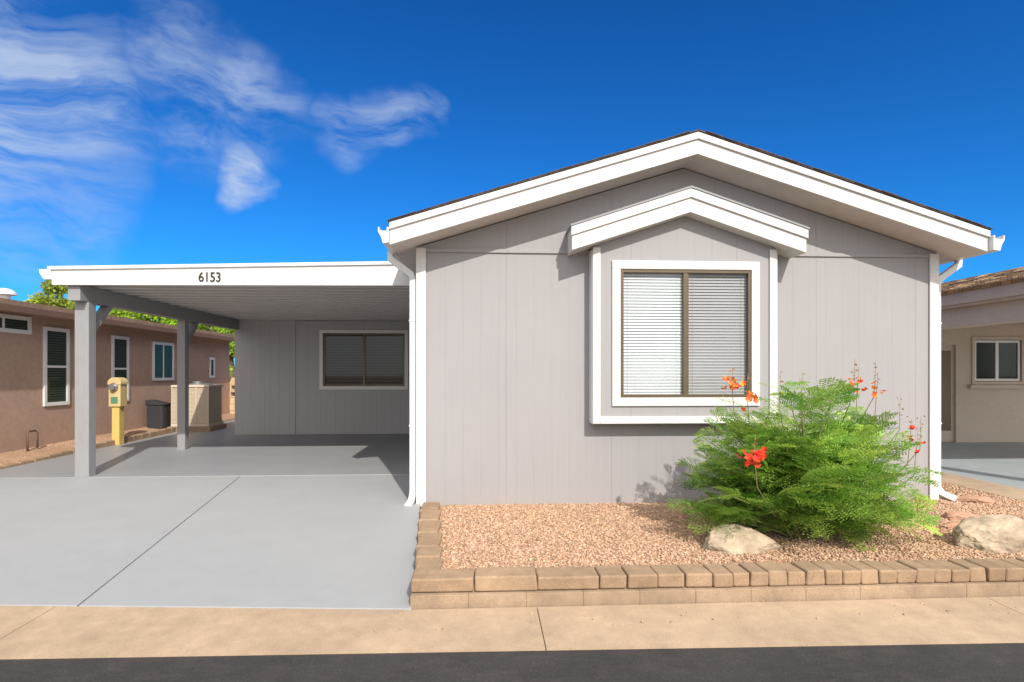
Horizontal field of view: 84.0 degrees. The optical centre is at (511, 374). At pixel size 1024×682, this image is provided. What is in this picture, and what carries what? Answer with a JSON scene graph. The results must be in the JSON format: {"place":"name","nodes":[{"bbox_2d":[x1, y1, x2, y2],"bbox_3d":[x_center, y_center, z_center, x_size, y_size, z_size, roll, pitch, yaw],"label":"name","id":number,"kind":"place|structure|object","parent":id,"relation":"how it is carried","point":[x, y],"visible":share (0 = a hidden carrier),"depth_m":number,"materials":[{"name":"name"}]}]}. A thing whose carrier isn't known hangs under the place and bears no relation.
{"place":"outdoors","nodes":[
{"label":"outdoors","id":0,"kind":"place"},
{"bbox_2d":[0,413,234,463],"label":"gravel terrain","id":1,"kind":"structure","parent":0,"point":[52,448],"depth_m":9.85,"materials":[{"name":"brown gravel"}]},
{"bbox_2d":[0,418,221,468],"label":"brick edging","id":2,"kind":"object","parent":1,"relation":"on","point":[159,432],"visible":0.36,"depth_m":9.78,"materials":[{"name":"brown brick"}]},
{"bbox_2d":[0,288,234,452],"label":"house","id":3,"kind":"structure","parent":1,"relation":"on","point":[37,375],"depth_m":10.52,"materials":[{"name":"brown paint"}]},
{"bbox_2d":[0,313,31,333],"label":"window","id":4,"kind":"structure","parent":3,"relation":"in","point":[9,323],"depth_m":9.27,"materials":[{"name":"white plastic"}]},
{"bbox_2d":[43,326,69,405],"bbox_3d":[-8.145,-0.135,10.164,0.040,1.390,0.610,0,0,-3],"label":"window","id":5,"kind":"structure","parent":3,"relation":"in","point":[56,341],"depth_m":10.17,"materials":[{"name":"white plastic"}]},
{"bbox_2d":[111,335,128,400],"bbox_3d":[-8.241,-0.115,11.957,0.040,1.370,0.560,0,0,-3],"label":"window","id":6,"kind":"structure","parent":3,"relation":"in","point":[119,344],"depth_m":11.98,"materials":[{"name":"white plastic"}]},
{"bbox_2d":[152,341,173,380],"bbox_3d":[-8.327,-0.305,13.575,0.040,0.910,0.900,0,0,-3],"label":"window","id":7,"kind":"structure","parent":3,"relation":"in","point":[162,352],"depth_m":13.55,"materials":[{"name":"teal glass"}]},
{"bbox_2d":[209,357,214,377],"bbox_3d":[-8.458,-0.185,16.021,0.040,0.570,0.300,0,0,-3],"label":"window","id":8,"kind":"structure","parent":3,"relation":"in","point":[211,360],"depth_m":16.01,"materials":[{"name":"white plastic"}]},
{"bbox_2d":[107,377,128,444],"bbox_3d":[-7.540,0.705,10.841,0.250,1.290,0.323,0,0,-3],"label":"utility pedestal","id":9,"kind":"object","parent":1,"relation":"on","point":[117,386],"visible":0.99,"depth_m":10.80,"materials":[{"name":"beige metal"}]},
{"bbox_2d":[145,399,170,428],"bbox_3d":[-8.054,0.911,12.963,0.380,0.658,0.390,0,0,-3],"label":"trash can","id":10,"kind":"object","parent":1,"relation":"on","point":[158,414],"visible":0.81,"depth_m":12.79,"materials":[{"name":"plastic"}]},
{"bbox_2d":[0,420,408,478],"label":"carport floor","id":11,"kind":"structure","parent":0,"point":[226,452],"depth_m":9.30,"materials":[{"name":"paint"}]},
{"bbox_2d":[167,381,226,431],"bbox_3d":[-7.401,0.759,13.399,0.950,1.182,0.850,0,0,-3],"label":"air conditioner","id":12,"kind":"object","parent":11,"relation":"on","point":[205,407],"visible":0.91,"depth_m":13.06,"materials":[{"name":"metal"}]},
{"bbox_2d":[39,261,415,477],"bbox_3d":[-3.904,-0.057,12.271,5.034,2.955,9.475,0,0,-3],"label":"carport","id":13,"kind":"object","parent":11,"relation":"on","point":[228,296],"visible":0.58,"depth_m":7.79,"materials":[{"name":"white paint"}]},
{"bbox_2d":[0,475,419,609],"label":"driveway","id":14,"kind":"structure","parent":0,"point":[317,542],"depth_m":5.17,"materials":[{"name":"paint"}]},
{"bbox_2d":[0,596,1023,658],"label":"pavement","id":15,"kind":"structure","parent":0,"point":[43,632],"depth_m":3.61,"materials":[{"name":"beige concrete"}]},
{"bbox_2d":[0,634,1023,681],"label":"road","id":16,"kind":"structure","parent":0,"point":[992,662],"depth_m":3.18,"materials":[{"name":"grey asphalt"}]},
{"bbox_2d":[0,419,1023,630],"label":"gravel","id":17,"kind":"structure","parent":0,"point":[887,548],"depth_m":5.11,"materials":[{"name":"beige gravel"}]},
{"bbox_2d":[703,524,781,554],"bbox_3d":[1.981,1.469,4.831,0.813,0.361,0.365,0,0,-3],"label":"boulder","id":18,"kind":"object","parent":17,"relation":"on","point":[747,540],"visible":0.65,"depth_m":4.74,"materials":[{"name":"stone"}]},
{"bbox_2d":[665,361,945,550],"bbox_3d":[2.598,0.676,5.199,2.518,1.632,1.877,0,0,-3],"label":"shrub","id":19,"kind":"object","parent":17,"relation":"on","point":[812,481],"visible":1,"depth_m":4.87,"materials":[{"name":"green plant"}]},
{"bbox_2d":[940,521,960,527],"bbox_3d":[4.338,1.468,5.498,0.379,0.097,0.210,0,0,22],"label":"flat stone","id":20,"kind":"object","parent":17,"relation":"on","point":[951,524],"visible":0.35,"depth_m":5.46,"materials":[{"name":"brown stone"}]},
{"bbox_2d":[943,511,978,520],"bbox_3d":[4.649,1.461,5.861,0.346,0.097,0.303,0,0,25],"label":"flat stone","id":21,"kind":"object","parent":17,"relation":"on","point":[956,515],"visible":0.69,"depth_m":5.80,"materials":[{"name":"brown stone"}]},
{"bbox_2d":[956,495,992,503],"bbox_3d":[5.393,1.461,6.656,0.429,0.080,0.257,0,0,-3],"label":"flat stone","id":22,"kind":"object","parent":17,"relation":"on","point":[976,499],"visible":0.91,"depth_m":6.59,"materials":[{"name":"brown stone"}]},
{"bbox_2d":[952,514,1023,553],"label":"boulder","id":23,"kind":"object","parent":17,"relation":"on","point":[1000,533],"visible":0.64,"depth_m":4.78,"materials":[{"name":"stone"}]},
{"bbox_2d":[0,0,1023,366],"label":"sky","id":24,"kind":"structure","parent":0,"point":[133,132],"materials":[{"name":"blue"}]},
{"bbox_2d":[941,267,1023,441],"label":"house","id":25,"kind":"structure","parent":0,"point":[982,358],"depth_m":12.56,"materials":[{"name":"beige paint"}]},
{"bbox_2d":[941,345,953,441],"bbox_3d":[9.590,0.425,12.605,0.400,2.150,0.050,0,0,-3],"label":"door","id":26,"kind":"structure","parent":25,"relation":"in","point":[947,351],"depth_m":12.58,"materials":[{"name":"beige paint"}]},
{"bbox_2d":[968,337,1023,388],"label":"window","id":27,"kind":"structure","parent":25,"relation":"in","point":[992,358],"depth_m":12.63,"materials":[{"name":"grey glass"}]},
{"bbox_2d":[941,442,1023,488],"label":"side driveway","id":28,"kind":"structure","parent":0,"point":[1002,463],"depth_m":9.77,"materials":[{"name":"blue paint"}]},
{"bbox_2d":[941,472,1023,500],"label":"path","id":29,"kind":"structure","parent":0,"point":[1015,493],"depth_m":7.52,"materials":[{"name":"beige concrete"}]},
{"label":"ground","id":30,"kind":"structure","parent":0,"visible":0},
{"bbox_2d":[24,280,74,309],"bbox_3d":[-17.998,-1.067,22.188,2.586,5.356,2.261,0,0,17],"label":"tree","id":31,"kind":"object","parent":30,"relation":"on","point":[51,291],"visible":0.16,"depth_m":21.39,"materials":[{"name":"green plant"}]},
{"bbox_2d":[108,309,209,330],"bbox_3d":[-14.866,-1.384,23.998,4.230,5.990,4.294,0,0,45],"label":"tree","id":32,"kind":"object","parent":30,"relation":"on","point":[131,315],"visible":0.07,"depth_m":23.41,"materials":[{"name":"green plant"}]},
{"bbox_2d":[189,322,234,410],"bbox_3d":[-11.826,-1.019,24.449,3.901,5.264,3.972,0,0,-3],"label":"tree","id":33,"kind":"object","parent":30,"relation":"on","point":[232,344],"visible":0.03,"depth_m":23.79,"materials":[{"name":"green plant"}]},
{"bbox_2d":[230,378,234,413],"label":"block wall","id":34,"kind":"structure","parent":30,"relation":"on","point":[232,397],"depth_m":17.17,"materials":[{"name":"beige concrete"}]},
{"bbox_2d":[235,129,1004,508],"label":"house","id":35,"kind":"structure","parent":30,"relation":"on","point":[593,331],"depth_m":6.51,"materials":[{"name":"paint"}]},
{"bbox_2d":[319,330,407,389],"bbox_3d":[-3.289,-0.322,12.711,1.990,1.375,0.242,0,0,-3],"label":"window","id":36,"kind":"structure","parent":35,"relation":"in","point":[348,359],"depth_m":12.70,"materials":[{"name":"grey glass"}]},
{"bbox_2d":[612,260,759,405],"bbox_3d":[1.960,-0.430,6.511,1.990,1.920,0.201,0,0,-3],"label":"window","id":37,"kind":"structure","parent":35,"relation":"in","point":[679,327],"depth_m":6.47,"materials":[{"name":"white glass"}]},
{"bbox_2d":[410,502,1023,609],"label":"brick edging","id":38,"kind":"object","parent":30,"relation":"on","point":[434,585],"visible":0.94,"depth_m":4.07,"materials":[{"name":"brick"}]}
]}

